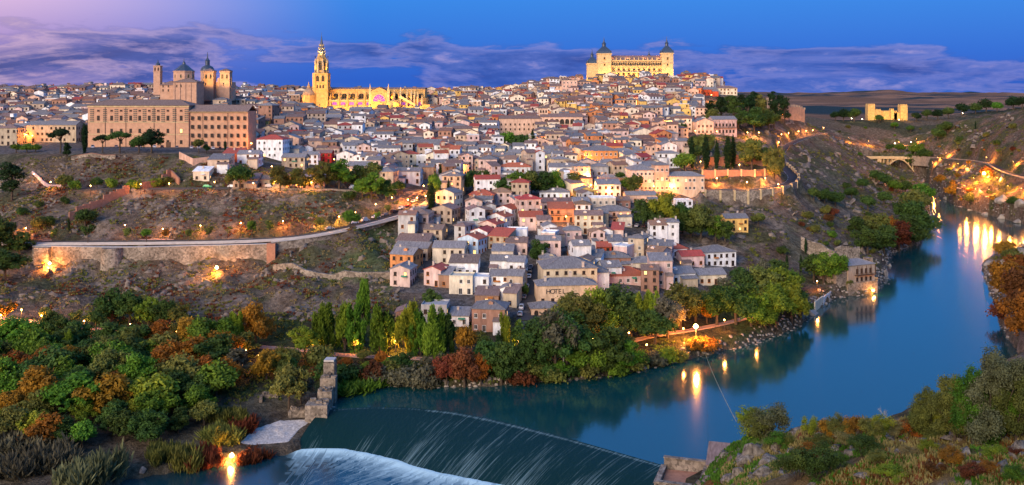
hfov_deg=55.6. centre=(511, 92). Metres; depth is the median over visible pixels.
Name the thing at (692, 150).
cypress tree
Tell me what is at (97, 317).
tree
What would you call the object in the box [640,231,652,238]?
house
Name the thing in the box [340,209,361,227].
tree
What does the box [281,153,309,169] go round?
house
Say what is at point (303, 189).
terrace wall
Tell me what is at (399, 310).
house
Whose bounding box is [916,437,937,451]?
bush
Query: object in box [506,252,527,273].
house
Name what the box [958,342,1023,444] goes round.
tree
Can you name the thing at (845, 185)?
bush
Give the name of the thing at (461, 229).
house
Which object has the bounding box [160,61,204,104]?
domed church
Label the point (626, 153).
house
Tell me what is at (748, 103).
pine tree
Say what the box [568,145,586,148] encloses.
house
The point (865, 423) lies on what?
bush
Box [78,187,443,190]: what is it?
terrace street
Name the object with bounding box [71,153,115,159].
parking wall
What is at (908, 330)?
river
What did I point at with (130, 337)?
tree
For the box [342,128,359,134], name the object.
house
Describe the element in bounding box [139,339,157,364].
tree
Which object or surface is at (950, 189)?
tree
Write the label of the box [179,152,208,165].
concrete wall
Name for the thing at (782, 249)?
bush
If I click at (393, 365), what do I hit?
bush
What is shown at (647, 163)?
house
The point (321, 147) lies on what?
house
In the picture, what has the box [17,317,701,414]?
undergrowth
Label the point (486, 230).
house
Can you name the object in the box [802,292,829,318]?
quay
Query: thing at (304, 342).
tree
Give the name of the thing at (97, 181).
tree
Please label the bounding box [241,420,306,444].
gravel bank
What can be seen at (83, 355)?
tree
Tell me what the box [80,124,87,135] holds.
tree
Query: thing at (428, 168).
house
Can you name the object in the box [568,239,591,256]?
house
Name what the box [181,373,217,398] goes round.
tree
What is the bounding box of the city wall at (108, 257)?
[32,242,275,270]
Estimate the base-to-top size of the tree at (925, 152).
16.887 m
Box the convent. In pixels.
[498,106,582,134]
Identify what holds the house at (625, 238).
on the ground at (876, 137)
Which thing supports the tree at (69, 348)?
on the ground at (876, 137)
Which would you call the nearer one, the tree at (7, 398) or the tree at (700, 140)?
the tree at (7, 398)
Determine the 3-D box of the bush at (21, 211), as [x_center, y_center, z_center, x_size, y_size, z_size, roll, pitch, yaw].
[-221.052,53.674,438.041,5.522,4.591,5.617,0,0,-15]
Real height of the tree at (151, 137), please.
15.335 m
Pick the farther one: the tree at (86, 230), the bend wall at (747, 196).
the bend wall at (747, 196)
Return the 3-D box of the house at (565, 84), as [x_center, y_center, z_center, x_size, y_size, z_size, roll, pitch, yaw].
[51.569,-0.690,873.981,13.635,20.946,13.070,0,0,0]
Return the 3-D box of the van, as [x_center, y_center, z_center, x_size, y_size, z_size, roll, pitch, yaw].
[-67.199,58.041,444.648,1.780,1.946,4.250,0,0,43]
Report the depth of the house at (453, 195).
475.04 m
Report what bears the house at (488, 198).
on the ground at (876, 137)
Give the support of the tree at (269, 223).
on the ground at (876, 137)
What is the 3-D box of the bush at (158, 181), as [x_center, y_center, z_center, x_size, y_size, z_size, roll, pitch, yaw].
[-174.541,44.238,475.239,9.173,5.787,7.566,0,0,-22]
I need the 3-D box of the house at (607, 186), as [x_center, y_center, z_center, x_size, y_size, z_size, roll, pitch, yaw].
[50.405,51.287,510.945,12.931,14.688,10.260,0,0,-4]
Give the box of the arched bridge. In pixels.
[866,156,913,170]
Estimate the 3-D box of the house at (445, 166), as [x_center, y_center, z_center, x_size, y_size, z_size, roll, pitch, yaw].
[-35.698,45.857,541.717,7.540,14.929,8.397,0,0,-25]
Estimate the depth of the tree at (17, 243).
405.48 m
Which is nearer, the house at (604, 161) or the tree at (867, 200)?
the house at (604, 161)
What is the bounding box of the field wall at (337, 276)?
[273,263,423,279]
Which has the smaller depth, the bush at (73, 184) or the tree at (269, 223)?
the tree at (269, 223)
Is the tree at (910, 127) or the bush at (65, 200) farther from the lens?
the tree at (910, 127)
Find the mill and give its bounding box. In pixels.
[653,455,706,484]
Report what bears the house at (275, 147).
on the ground at (876, 137)
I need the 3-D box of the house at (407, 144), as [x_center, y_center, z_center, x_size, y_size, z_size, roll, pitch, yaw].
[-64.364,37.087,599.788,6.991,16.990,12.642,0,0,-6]
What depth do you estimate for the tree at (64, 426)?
250.37 m
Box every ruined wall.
[708,155,762,165]
[801,236,835,256]
[835,245,859,257]
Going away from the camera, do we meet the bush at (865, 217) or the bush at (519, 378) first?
the bush at (519, 378)
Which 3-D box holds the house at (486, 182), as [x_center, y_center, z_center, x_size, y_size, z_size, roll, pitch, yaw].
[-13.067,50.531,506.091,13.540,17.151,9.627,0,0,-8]
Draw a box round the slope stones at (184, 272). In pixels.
[0,155,400,321]
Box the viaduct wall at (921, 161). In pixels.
[912,156,1023,177]
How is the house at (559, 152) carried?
on the ground at (876, 137)
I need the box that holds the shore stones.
[332,146,1023,407]
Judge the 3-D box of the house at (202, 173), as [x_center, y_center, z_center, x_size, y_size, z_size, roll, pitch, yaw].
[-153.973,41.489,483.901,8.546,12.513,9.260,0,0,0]
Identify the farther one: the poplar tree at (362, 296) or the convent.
the convent
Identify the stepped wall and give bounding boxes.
[69,185,129,220]
[142,170,170,188]
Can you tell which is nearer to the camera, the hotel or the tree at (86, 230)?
the hotel
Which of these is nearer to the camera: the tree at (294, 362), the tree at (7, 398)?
the tree at (7, 398)
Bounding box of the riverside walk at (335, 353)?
[0,315,474,359]
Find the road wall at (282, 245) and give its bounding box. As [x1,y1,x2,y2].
[271,216,397,253]
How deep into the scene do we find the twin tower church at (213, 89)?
718.40 m
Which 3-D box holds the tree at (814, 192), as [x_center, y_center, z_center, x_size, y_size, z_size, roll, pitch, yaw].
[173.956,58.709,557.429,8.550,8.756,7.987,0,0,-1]
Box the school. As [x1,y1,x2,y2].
[624,161,704,197]
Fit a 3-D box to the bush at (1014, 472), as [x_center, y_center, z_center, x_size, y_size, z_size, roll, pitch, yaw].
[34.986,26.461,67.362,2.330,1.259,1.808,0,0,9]
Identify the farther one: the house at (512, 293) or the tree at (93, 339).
the house at (512, 293)
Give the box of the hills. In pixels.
[737,90,1023,119]
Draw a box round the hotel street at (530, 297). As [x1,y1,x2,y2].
[516,266,537,333]
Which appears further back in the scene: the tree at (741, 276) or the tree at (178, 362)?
the tree at (741, 276)
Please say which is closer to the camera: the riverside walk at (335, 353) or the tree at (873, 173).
the riverside walk at (335, 353)
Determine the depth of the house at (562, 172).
531.18 m
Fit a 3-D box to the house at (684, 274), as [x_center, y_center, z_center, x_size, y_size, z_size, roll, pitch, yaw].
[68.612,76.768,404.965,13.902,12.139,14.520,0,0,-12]
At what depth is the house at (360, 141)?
598.65 m
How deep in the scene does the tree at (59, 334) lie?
314.10 m
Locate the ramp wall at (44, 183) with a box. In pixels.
[32,171,61,187]
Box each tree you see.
[0,162,28,200]
[0,215,16,250]
[0,231,36,253]
[0,248,32,279]
[0,301,19,317]
[0,315,36,351]
[0,340,12,357]
[0,349,31,362]
[0,354,27,394]
[0,355,11,380]
[0,390,21,410]
[0,403,29,433]
[4,358,49,388]
[9,143,20,152]
[9,365,58,406]
[11,324,59,353]
[13,408,50,433]
[16,412,63,442]
[17,342,51,365]
[18,389,59,413]
[19,143,32,152]
[23,319,53,334]
[26,344,79,369]
[27,337,64,355]
[29,144,42,152]
[37,308,64,323]
[37,368,100,419]
[38,307,50,316]
[38,373,60,384]
[41,317,72,335]
[47,128,69,152]
[48,325,80,345]
[50,228,58,236]
[50,343,64,350]
[50,412,75,441]
[53,355,85,379]
[54,174,74,189]
[61,329,73,346]
[61,345,83,372]
[61,364,92,385]
[62,141,70,161]
[67,216,70,230]
[67,319,96,340]
[67,401,99,422]
[68,309,83,320]
[68,419,97,447]
[70,372,133,412]
[73,208,98,225]
[74,337,91,357]
[76,343,93,367]
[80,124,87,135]
[80,224,95,242]
[81,123,87,152]
[81,333,115,354]
[85,308,106,329]
[86,344,130,377]
[88,339,134,364]
[89,177,102,187]
[90,320,127,342]
[90,335,103,350]
[91,287,125,321]
[92,134,106,152]
[93,398,128,433]
[102,369,120,380]
[105,131,132,152]
[105,407,141,441]
[107,375,132,395]
[111,290,151,325]
[113,323,145,346]
[113,324,150,340]
[113,351,159,382]
[122,227,131,241]
[125,371,180,417]
[126,397,141,412]
[126,407,169,444]
[129,135,147,152]
[130,296,159,325]
[131,340,151,363]
[133,388,182,418]
[138,127,164,152]
[139,228,151,241]
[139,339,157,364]
[142,319,171,340]
[147,299,176,321]
[148,330,180,346]
[149,362,166,378]
[150,337,196,363]
[158,350,203,379]
[160,229,169,235]
[160,367,179,378]
[165,406,191,432]
[167,302,190,321]
[167,318,193,335]
[168,370,197,408]
[171,315,213,342]
[174,334,207,358]
[180,382,218,409]
[181,314,220,342]
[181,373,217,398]
[185,229,191,240]
[188,399,219,425]
[189,357,239,399]
[191,138,203,153]
[191,333,234,361]
[193,353,215,366]
[203,144,210,153]
[205,226,212,235]
[206,330,244,348]
[213,317,237,335]
[220,346,254,368]
[220,356,245,388]
[224,174,233,182]
[225,163,255,188]
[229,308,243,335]
[235,330,262,355]
[241,299,278,343]
[247,220,256,237]
[249,347,281,379]
[265,220,273,235]
[268,164,294,190]
[268,361,311,410]
[269,344,290,353]
[273,351,292,373]
[281,357,297,368]
[284,348,304,361]
[286,324,322,357]
[289,166,311,187]
[294,372,315,404]
[304,159,336,188]
[311,297,335,347]
[313,216,324,231]
[326,214,336,230]
[328,158,355,188]
[335,299,353,351]
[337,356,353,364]
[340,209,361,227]
[344,300,366,352]
[347,164,364,184]
[351,181,369,197]
[354,169,385,201]
[356,275,370,326]
[356,349,372,360]
[358,161,382,177]
[369,300,394,352]
[374,211,380,218]
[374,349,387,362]
[376,179,398,200]
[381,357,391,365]
[383,310,397,350]
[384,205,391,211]
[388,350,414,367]
[394,180,405,193]
[394,296,418,354]
[408,308,427,356]
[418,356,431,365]
[421,287,443,301]
[421,303,446,360]
[426,181,436,209]
[427,172,441,196]
[432,355,458,385]
[441,307,455,354]
[446,345,481,387]
[454,324,477,348]
[464,169,479,191]
[467,352,491,386]
[472,340,501,358]
[477,335,492,346]
[478,169,495,174]
[482,341,521,384]
[492,363,518,384]
[493,172,523,187]
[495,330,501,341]
[499,131,515,142]
[499,311,510,342]
[506,170,532,187]
[508,319,564,381]
[508,344,540,372]
[510,132,529,143]
[511,319,521,345]
[522,168,541,194]
[522,285,528,293]
[524,359,544,376]
[525,315,540,342]
[529,238,548,264]
[531,171,554,191]
[536,306,582,364]
[538,360,555,379]
[543,311,595,364]
[544,306,586,323]
[549,169,565,188]
[550,290,580,314]
[552,359,570,373]
[564,348,590,367]
[567,172,580,179]
[569,293,611,333]
[584,284,623,332]
[584,324,634,375]
[586,348,608,376]
[599,360,617,375]
[605,282,636,326]
[613,300,648,335]
[616,172,624,177]
[616,339,645,365]
[618,326,635,342]
[620,177,630,190]
[624,173,643,190]
[630,198,653,223]
[631,291,648,336]
[634,351,650,370]
[638,309,678,343]
[639,199,664,219]
[646,286,659,334]
[647,295,688,338]
[648,190,679,217]
[663,281,704,328]
[671,152,695,170]
[673,200,691,232]
[677,212,705,237]
[677,218,685,230]
[685,201,717,239]
[686,135,701,146]
[686,285,709,321]
[689,137,695,167]
[693,133,716,150]
[694,145,702,161]
[700,284,737,324]
[701,134,709,168]
[701,307,713,323]
[702,100,715,116]
[705,215,730,242]
[706,107,719,118]
[713,141,719,167]
[715,95,727,115]
[715,220,734,243]
[716,276,743,287]
[719,278,759,324]
[722,135,732,167]
[725,95,731,107]
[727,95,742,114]
[729,266,746,275]
[730,268,757,292]
[731,134,736,167]
[733,113,746,128]
[735,136,766,168]
[737,94,744,109]
[738,94,755,125]
[739,106,767,132]
[742,292,770,326]
[745,264,785,296]
[750,91,758,105]
[751,213,766,225]
[754,147,772,167]
[755,94,770,128]
[755,259,770,270]
[755,300,780,327]
[760,109,781,129]
[761,145,785,181]
[762,280,799,327]
[765,91,775,105]
[766,95,783,127]
[766,265,807,292]
[769,259,788,271]
[776,94,783,101]
[778,97,790,123]
[781,268,805,283]
[783,281,810,325]
[794,290,814,320]
[798,253,827,281]
[799,254,802,271]
[804,237,807,252]
[807,188,821,199]
[808,252,839,283]
[817,189,834,203]
[824,251,850,278]
[828,191,845,206]
[830,111,839,120]
[837,107,849,120]
[843,187,858,199]
[845,216,868,232]
[847,108,861,121]
[849,225,881,253]
[856,178,869,189]
[859,195,876,209]
[859,213,892,231]
[867,169,882,181]
[870,223,899,255]
[874,114,884,119]
[875,172,892,188]
[875,191,892,204]
[880,215,899,228]
[885,144,894,151]
[887,179,902,193]
[889,219,914,250]
[890,122,898,128]
[892,199,919,216]
[894,143,906,152]
[896,187,933,206]
[896,213,935,245]
[897,198,944,231]
[900,179,912,191]
[902,152,914,168]
[904,385,948,438]
[906,125,913,132]
[907,141,925,155]
[910,182,936,196]
[911,112,921,121]
[915,148,933,156]
[921,109,931,119]
[927,372,972,443]
[930,127,946,141]
[930,413,948,434]
[931,109,943,119]
[933,174,946,186]
[936,121,953,130]
[941,107,954,118]
[944,182,957,201]
[948,362,1005,445]
[954,103,969,115]
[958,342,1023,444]
[962,193,974,206]
[968,102,982,113]
[977,98,992,111]
[979,165,993,176]
[984,257,1022,294]
[989,386,1023,436]
[990,356,1023,440]
[991,102,1003,111]
[991,239,1016,254]
[994,288,1023,335]
[998,264,1023,306]
[1000,247,1022,261]
[1002,253,1023,266]
[1005,96,1019,109]
[1006,196,1017,206]
[1014,96,1023,108]
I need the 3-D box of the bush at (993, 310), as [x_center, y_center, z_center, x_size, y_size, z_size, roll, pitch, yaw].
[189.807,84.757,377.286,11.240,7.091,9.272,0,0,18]
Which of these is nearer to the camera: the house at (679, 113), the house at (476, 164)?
the house at (476, 164)
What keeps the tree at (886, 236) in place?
on the ground at (876, 137)
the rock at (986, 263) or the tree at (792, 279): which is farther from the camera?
the rock at (986, 263)
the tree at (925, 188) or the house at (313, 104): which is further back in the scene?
the house at (313, 104)
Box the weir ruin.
[259,357,336,422]
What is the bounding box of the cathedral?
[302,32,435,110]
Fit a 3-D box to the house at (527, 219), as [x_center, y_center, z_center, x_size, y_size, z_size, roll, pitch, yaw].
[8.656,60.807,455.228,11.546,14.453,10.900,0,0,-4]
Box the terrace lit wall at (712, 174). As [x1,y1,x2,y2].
[701,168,772,178]
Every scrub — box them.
[0,155,400,323]
[695,122,1023,282]
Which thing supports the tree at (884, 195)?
on the ground at (876, 137)
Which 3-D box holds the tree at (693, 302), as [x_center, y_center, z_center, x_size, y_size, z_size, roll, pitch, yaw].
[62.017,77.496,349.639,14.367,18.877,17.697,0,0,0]
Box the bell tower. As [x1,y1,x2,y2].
[153,61,162,94]
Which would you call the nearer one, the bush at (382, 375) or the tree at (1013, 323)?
the bush at (382, 375)
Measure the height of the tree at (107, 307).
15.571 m
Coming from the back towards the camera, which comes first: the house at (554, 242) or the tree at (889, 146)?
the tree at (889, 146)
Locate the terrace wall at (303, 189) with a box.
[232,187,376,196]
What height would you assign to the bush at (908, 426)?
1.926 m
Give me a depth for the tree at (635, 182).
509.38 m
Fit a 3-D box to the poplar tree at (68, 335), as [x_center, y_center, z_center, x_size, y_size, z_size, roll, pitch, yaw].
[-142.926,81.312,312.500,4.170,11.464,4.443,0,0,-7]
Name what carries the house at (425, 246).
on the ground at (876, 137)
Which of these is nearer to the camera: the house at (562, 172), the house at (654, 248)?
the house at (654, 248)
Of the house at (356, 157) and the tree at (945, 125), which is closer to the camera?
the house at (356, 157)
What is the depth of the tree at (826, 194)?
575.56 m
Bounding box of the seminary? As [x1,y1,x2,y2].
[86,99,256,148]
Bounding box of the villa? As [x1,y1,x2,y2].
[692,116,737,136]
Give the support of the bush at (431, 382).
on the ground at (876, 137)
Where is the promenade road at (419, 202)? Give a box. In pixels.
[34,195,426,241]
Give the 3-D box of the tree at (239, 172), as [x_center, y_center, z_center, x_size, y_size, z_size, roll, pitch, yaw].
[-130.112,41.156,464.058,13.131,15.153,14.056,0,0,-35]
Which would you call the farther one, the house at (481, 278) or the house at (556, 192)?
the house at (556, 192)
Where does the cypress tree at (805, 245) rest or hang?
on the ground at (876, 137)
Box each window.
[372,94,385,100]
[513,184,530,194]
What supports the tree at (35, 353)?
on the ground at (876, 137)
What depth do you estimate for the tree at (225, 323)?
317.44 m
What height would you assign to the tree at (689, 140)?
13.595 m
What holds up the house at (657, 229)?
on the ground at (876, 137)
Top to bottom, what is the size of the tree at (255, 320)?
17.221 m
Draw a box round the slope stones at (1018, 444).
[694,414,1023,484]
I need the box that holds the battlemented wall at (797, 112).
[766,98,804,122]
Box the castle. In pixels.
[865,104,907,119]
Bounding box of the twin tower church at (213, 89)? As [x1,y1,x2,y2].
[200,52,235,100]
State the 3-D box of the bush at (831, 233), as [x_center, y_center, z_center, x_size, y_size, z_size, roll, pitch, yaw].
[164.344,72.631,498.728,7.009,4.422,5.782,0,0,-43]
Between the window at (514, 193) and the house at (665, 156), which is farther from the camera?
the house at (665, 156)
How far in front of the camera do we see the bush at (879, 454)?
74.75 m
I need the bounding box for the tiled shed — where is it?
[705,441,729,467]
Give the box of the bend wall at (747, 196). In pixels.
[704,162,799,203]
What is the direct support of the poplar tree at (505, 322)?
on the ground at (876, 137)
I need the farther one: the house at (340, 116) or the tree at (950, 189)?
the tree at (950, 189)
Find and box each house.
[0,111,26,116]
[0,122,24,145]
[14,119,26,132]
[26,118,83,142]
[59,112,78,118]
[110,82,129,89]
[192,166,214,180]
[207,153,234,173]
[223,148,246,161]
[233,173,262,187]
[237,148,263,169]
[256,114,264,128]
[256,135,289,160]
[257,100,278,123]
[259,175,290,187]
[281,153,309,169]
[284,133,303,144]
[285,135,292,151]
[289,144,304,152]
[295,174,326,187]
[299,103,315,105]
[302,150,320,164]
[303,144,312,150]
[308,135,322,150]
[316,145,328,148]
[316,146,334,162]
[321,136,339,146]
[326,114,343,119]
[327,145,341,159]
[336,148,356,163]
[340,140,357,152]
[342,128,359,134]
[345,134,361,141]
[347,158,370,171]
[349,106,372,110]
[351,140,366,144]
[353,151,362,160]
[357,143,370,153]
[360,152,381,160]
[365,127,379,134]
[365,151,381,158]
[366,154,385,165]
[368,141,390,144]
[370,142,379,150]
[373,163,399,189]
[378,143,401,152]
[382,152,394,158]
[383,163,397,168]
[386,157,401,166]
[386,161,398,165]
[389,244,423,268]
[390,149,409,166]
[390,260,417,286]
[393,240,432,260]
[394,303,408,316]
[395,231,432,241]
[397,203,434,232]
[397,206,418,234]
[398,165,422,185]
[401,149,419,164]
[402,139,413,150]
[410,137,441,142]
[414,143,427,151]
[416,149,432,164]
[417,144,433,153]
[418,161,436,178]
[421,299,449,321]
[423,222,447,241]
[424,260,448,286]
[426,151,432,162]
[431,158,453,173]
[431,202,460,223]
[432,105,455,110]
[432,236,468,263]
[433,142,440,149]
[433,148,448,158]
[435,187,463,206]
[437,266,456,287]
[439,141,449,153]
[439,161,456,172]
[439,168,460,180]
[441,169,465,194]
[443,122,467,127]
[446,160,463,172]
[448,254,480,272]
[449,144,462,157]
[449,272,475,294]
[450,306,471,326]
[453,222,473,239]
[456,217,475,228]
[458,152,472,173]
[458,228,487,253]
[461,144,467,151]
[464,194,483,220]
[465,203,486,228]
[468,145,478,154]
[468,189,495,203]
[470,222,493,246]
[470,299,510,334]
[472,154,479,169]
[473,173,500,190]
[473,273,489,292]
[474,154,486,170]
[474,284,500,301]
[475,193,492,202]
[476,143,496,156]
[477,217,504,227]
[478,152,499,170]
[480,204,493,218]
[483,200,496,212]
[486,161,500,174]
[487,208,512,226]
[487,225,515,248]
[489,251,513,271]
[489,265,507,285]
[490,91,506,97]
[491,241,514,253]
[492,187,512,205]
[493,149,515,164]
[494,145,506,151]
[496,200,516,221]
[499,282,510,300]
[501,141,511,151]
[501,159,531,174]
[502,283,521,307]
[503,155,518,163]
[505,173,516,188]
[505,236,529,254]
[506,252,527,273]
[506,264,527,293]
[508,149,553,165]
[509,195,519,204]
[509,227,527,236]
[510,176,530,194]
[514,192,541,220]
[517,209,542,230]
[521,149,535,170]
[534,146,545,170]
[535,235,561,263]
[536,215,551,234]
[538,249,556,259]
[539,184,569,196]
[539,197,571,209]
[540,220,556,230]
[541,229,558,234]
[542,140,553,148]
[544,144,558,149]
[545,154,554,170]
[547,161,573,171]
[547,201,574,221]
[549,154,569,162]
[550,83,561,90]
[550,149,563,156]
[550,227,564,246]
[558,145,567,151]
[558,168,573,178]
[561,80,576,90]
[562,221,582,245]
[563,179,583,194]
[564,150,577,160]
[564,170,570,178]
[565,160,577,163]
[566,137,582,145]
[566,245,595,255]
[567,145,580,160]
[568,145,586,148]
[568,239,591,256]
[571,159,589,176]
[571,194,590,209]
[573,184,596,196]
[574,198,590,209]
[574,210,603,234]
[576,175,592,187]
[576,189,593,196]
[577,79,590,85]
[577,156,596,163]
[579,140,590,146]
[579,253,595,263]
[580,144,618,160]
[584,162,592,176]
[587,225,605,247]
[588,195,615,209]
[590,161,608,176]
[591,249,604,264]
[593,208,608,225]
[594,178,620,195]
[595,172,624,180]
[595,203,632,227]
[596,239,611,250]
[597,157,611,163]
[597,260,622,273]
[599,224,613,238]
[604,251,631,265]
[605,234,623,250]
[606,158,628,173]
[609,263,640,285]
[611,222,624,237]
[614,242,633,256]
[615,146,639,156]
[615,193,630,207]
[618,154,626,161]
[619,150,634,156]
[622,187,657,202]
[623,232,632,241]
[625,154,641,165]
[627,231,649,255]
[630,125,651,134]
[630,146,645,152]
[630,253,646,267]
[635,151,651,160]
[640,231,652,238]
[640,264,659,292]
[641,161,655,167]
[645,141,661,154]
[645,157,666,163]
[645,242,671,255]
[646,252,673,289]
[647,218,667,238]
[647,239,673,265]
[654,150,679,167]
[658,140,676,151]
[665,216,679,242]
[666,130,678,137]
[667,111,688,116]
[670,136,688,153]
[671,76,678,82]
[672,198,692,208]
[672,262,698,286]
[674,238,687,257]
[676,247,704,266]
[692,244,737,266]
[693,264,726,285]
[703,86,717,95]
[716,85,736,94]
[719,210,748,232]
[817,257,877,295]
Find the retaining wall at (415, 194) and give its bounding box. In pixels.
[407,190,422,197]
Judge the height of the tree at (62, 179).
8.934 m
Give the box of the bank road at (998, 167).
[982,161,1023,176]
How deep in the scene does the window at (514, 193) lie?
495.30 m
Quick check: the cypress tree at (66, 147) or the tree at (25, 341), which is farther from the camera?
the cypress tree at (66, 147)
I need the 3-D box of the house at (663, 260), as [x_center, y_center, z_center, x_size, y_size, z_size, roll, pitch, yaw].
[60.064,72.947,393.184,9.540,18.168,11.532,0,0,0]
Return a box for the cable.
[705,354,735,420]
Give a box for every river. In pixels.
[120,448,500,484]
[330,181,1023,463]
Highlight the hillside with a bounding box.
[702,418,1020,484]
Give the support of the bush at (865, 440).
on the hillside
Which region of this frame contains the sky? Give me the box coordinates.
[0,0,1023,92]
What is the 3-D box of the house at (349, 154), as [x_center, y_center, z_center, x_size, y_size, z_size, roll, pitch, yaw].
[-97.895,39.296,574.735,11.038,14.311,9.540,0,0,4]
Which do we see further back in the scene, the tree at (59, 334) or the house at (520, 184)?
the house at (520, 184)
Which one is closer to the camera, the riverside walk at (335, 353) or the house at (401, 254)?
the riverside walk at (335, 353)
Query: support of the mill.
on the ground at (876, 137)
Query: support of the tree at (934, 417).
on the hillside
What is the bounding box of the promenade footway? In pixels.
[139,239,172,239]
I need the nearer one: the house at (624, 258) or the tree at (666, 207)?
the house at (624, 258)
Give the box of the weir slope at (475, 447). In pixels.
[300,407,660,484]
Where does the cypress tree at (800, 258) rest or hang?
on the ground at (876, 137)
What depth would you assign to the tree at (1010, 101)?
1279.60 m
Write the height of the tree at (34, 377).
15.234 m
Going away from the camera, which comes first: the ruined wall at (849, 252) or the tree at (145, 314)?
the tree at (145, 314)
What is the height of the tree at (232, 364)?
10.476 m
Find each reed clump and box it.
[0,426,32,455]
[0,430,80,455]
[0,438,49,482]
[25,431,91,476]
[51,439,133,484]
[144,437,184,467]
[168,440,204,473]
[184,440,225,472]
[193,418,246,447]
[204,404,250,426]
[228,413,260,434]
[236,442,275,465]
[319,373,389,398]
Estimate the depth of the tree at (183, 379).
273.90 m
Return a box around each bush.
[16,207,29,215]
[30,216,45,228]
[32,200,43,207]
[41,216,55,225]
[59,197,70,204]
[67,179,81,189]
[104,177,117,187]
[124,178,141,189]
[148,177,164,187]
[160,176,173,184]
[303,344,334,365]
[306,368,320,377]
[309,358,324,380]
[337,362,362,378]
[337,373,347,382]
[341,190,356,200]
[357,359,383,379]
[360,360,376,369]
[361,363,392,385]
[384,359,403,375]
[387,365,419,386]
[402,364,424,386]
[409,361,440,391]
[506,369,537,387]
[535,366,567,383]
[557,365,581,379]
[576,362,600,380]
[604,362,631,378]
[623,360,649,371]
[647,348,668,367]
[655,344,678,364]
[676,350,689,362]
[686,336,704,350]
[699,335,721,353]
[733,404,776,438]
[737,406,775,439]
[752,400,792,438]
[762,429,793,451]
[762,444,818,481]
[775,245,789,253]
[779,430,795,447]
[794,439,820,454]
[800,210,813,217]
[800,415,817,435]
[802,432,832,446]
[802,439,845,481]
[810,224,821,231]
[818,418,840,436]
[819,206,830,212]
[823,213,834,220]
[825,411,851,433]
[826,221,834,226]
[827,230,837,237]
[829,208,839,215]
[832,430,853,445]
[833,239,840,244]
[836,452,850,467]
[842,182,851,187]
[843,413,866,436]
[846,431,887,456]
[857,411,897,437]
[858,416,885,437]
[862,215,871,220]
[864,448,888,463]
[870,461,910,483]
[887,420,905,437]
[895,419,921,437]
[898,443,920,455]
[907,412,922,437]
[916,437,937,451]
[923,458,946,475]
[937,444,964,464]
[955,136,962,140]
[956,459,988,479]
[978,459,1000,472]
[980,442,1009,458]
[985,301,1008,318]
[992,140,1000,145]
[1000,463,1023,480]
[1004,447,1023,454]
[1008,123,1016,128]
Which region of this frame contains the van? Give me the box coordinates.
[361,217,369,221]
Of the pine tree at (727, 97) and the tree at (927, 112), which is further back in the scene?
the tree at (927, 112)
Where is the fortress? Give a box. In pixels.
[586,37,673,80]
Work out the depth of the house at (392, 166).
507.63 m
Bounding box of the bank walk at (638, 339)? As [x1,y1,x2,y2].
[634,316,752,341]
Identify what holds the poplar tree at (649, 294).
on the ground at (876, 137)
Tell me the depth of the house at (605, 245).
422.84 m
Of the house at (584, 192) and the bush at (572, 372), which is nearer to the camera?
the bush at (572, 372)
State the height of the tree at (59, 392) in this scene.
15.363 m
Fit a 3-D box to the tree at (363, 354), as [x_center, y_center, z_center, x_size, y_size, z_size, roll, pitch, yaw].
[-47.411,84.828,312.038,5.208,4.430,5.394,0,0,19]
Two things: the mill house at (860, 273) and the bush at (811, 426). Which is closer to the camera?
the bush at (811, 426)
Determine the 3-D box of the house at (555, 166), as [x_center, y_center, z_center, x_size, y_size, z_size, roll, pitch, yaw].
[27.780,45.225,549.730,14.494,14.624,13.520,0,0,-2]
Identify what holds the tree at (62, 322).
on the ground at (876, 137)
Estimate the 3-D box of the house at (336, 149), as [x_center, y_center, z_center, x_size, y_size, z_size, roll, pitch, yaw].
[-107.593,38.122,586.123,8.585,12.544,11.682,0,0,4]
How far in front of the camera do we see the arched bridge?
1005.09 m
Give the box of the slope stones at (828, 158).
[697,112,1023,283]
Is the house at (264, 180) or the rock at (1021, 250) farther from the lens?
the rock at (1021, 250)
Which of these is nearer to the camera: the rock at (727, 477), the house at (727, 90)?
the rock at (727, 477)
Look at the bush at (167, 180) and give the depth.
477.00 m
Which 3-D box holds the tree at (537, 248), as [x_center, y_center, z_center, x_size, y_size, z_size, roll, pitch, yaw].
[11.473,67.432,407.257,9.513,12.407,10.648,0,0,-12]
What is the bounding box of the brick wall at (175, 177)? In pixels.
[171,170,179,184]
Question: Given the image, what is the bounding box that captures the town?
[0,70,724,151]
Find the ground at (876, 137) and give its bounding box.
[0,93,1023,484]
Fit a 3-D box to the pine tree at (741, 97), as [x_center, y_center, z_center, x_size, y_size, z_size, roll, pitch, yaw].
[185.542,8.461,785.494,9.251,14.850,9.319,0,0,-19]
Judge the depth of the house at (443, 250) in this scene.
407.47 m
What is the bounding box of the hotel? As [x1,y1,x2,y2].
[527,256,610,314]
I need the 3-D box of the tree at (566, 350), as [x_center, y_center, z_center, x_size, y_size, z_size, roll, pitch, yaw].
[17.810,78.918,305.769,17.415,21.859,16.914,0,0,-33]
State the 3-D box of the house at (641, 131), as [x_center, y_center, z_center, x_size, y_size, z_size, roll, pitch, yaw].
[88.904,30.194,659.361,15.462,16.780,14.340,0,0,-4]
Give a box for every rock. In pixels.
[139,466,146,473]
[720,473,731,483]
[731,467,743,478]
[736,454,753,466]
[742,443,764,455]
[752,465,771,477]
[758,454,777,465]
[771,443,778,452]
[853,472,868,479]
[983,260,991,267]
[994,195,1006,204]
[1014,199,1023,207]
[1015,247,1023,253]
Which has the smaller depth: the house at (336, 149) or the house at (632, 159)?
the house at (632, 159)

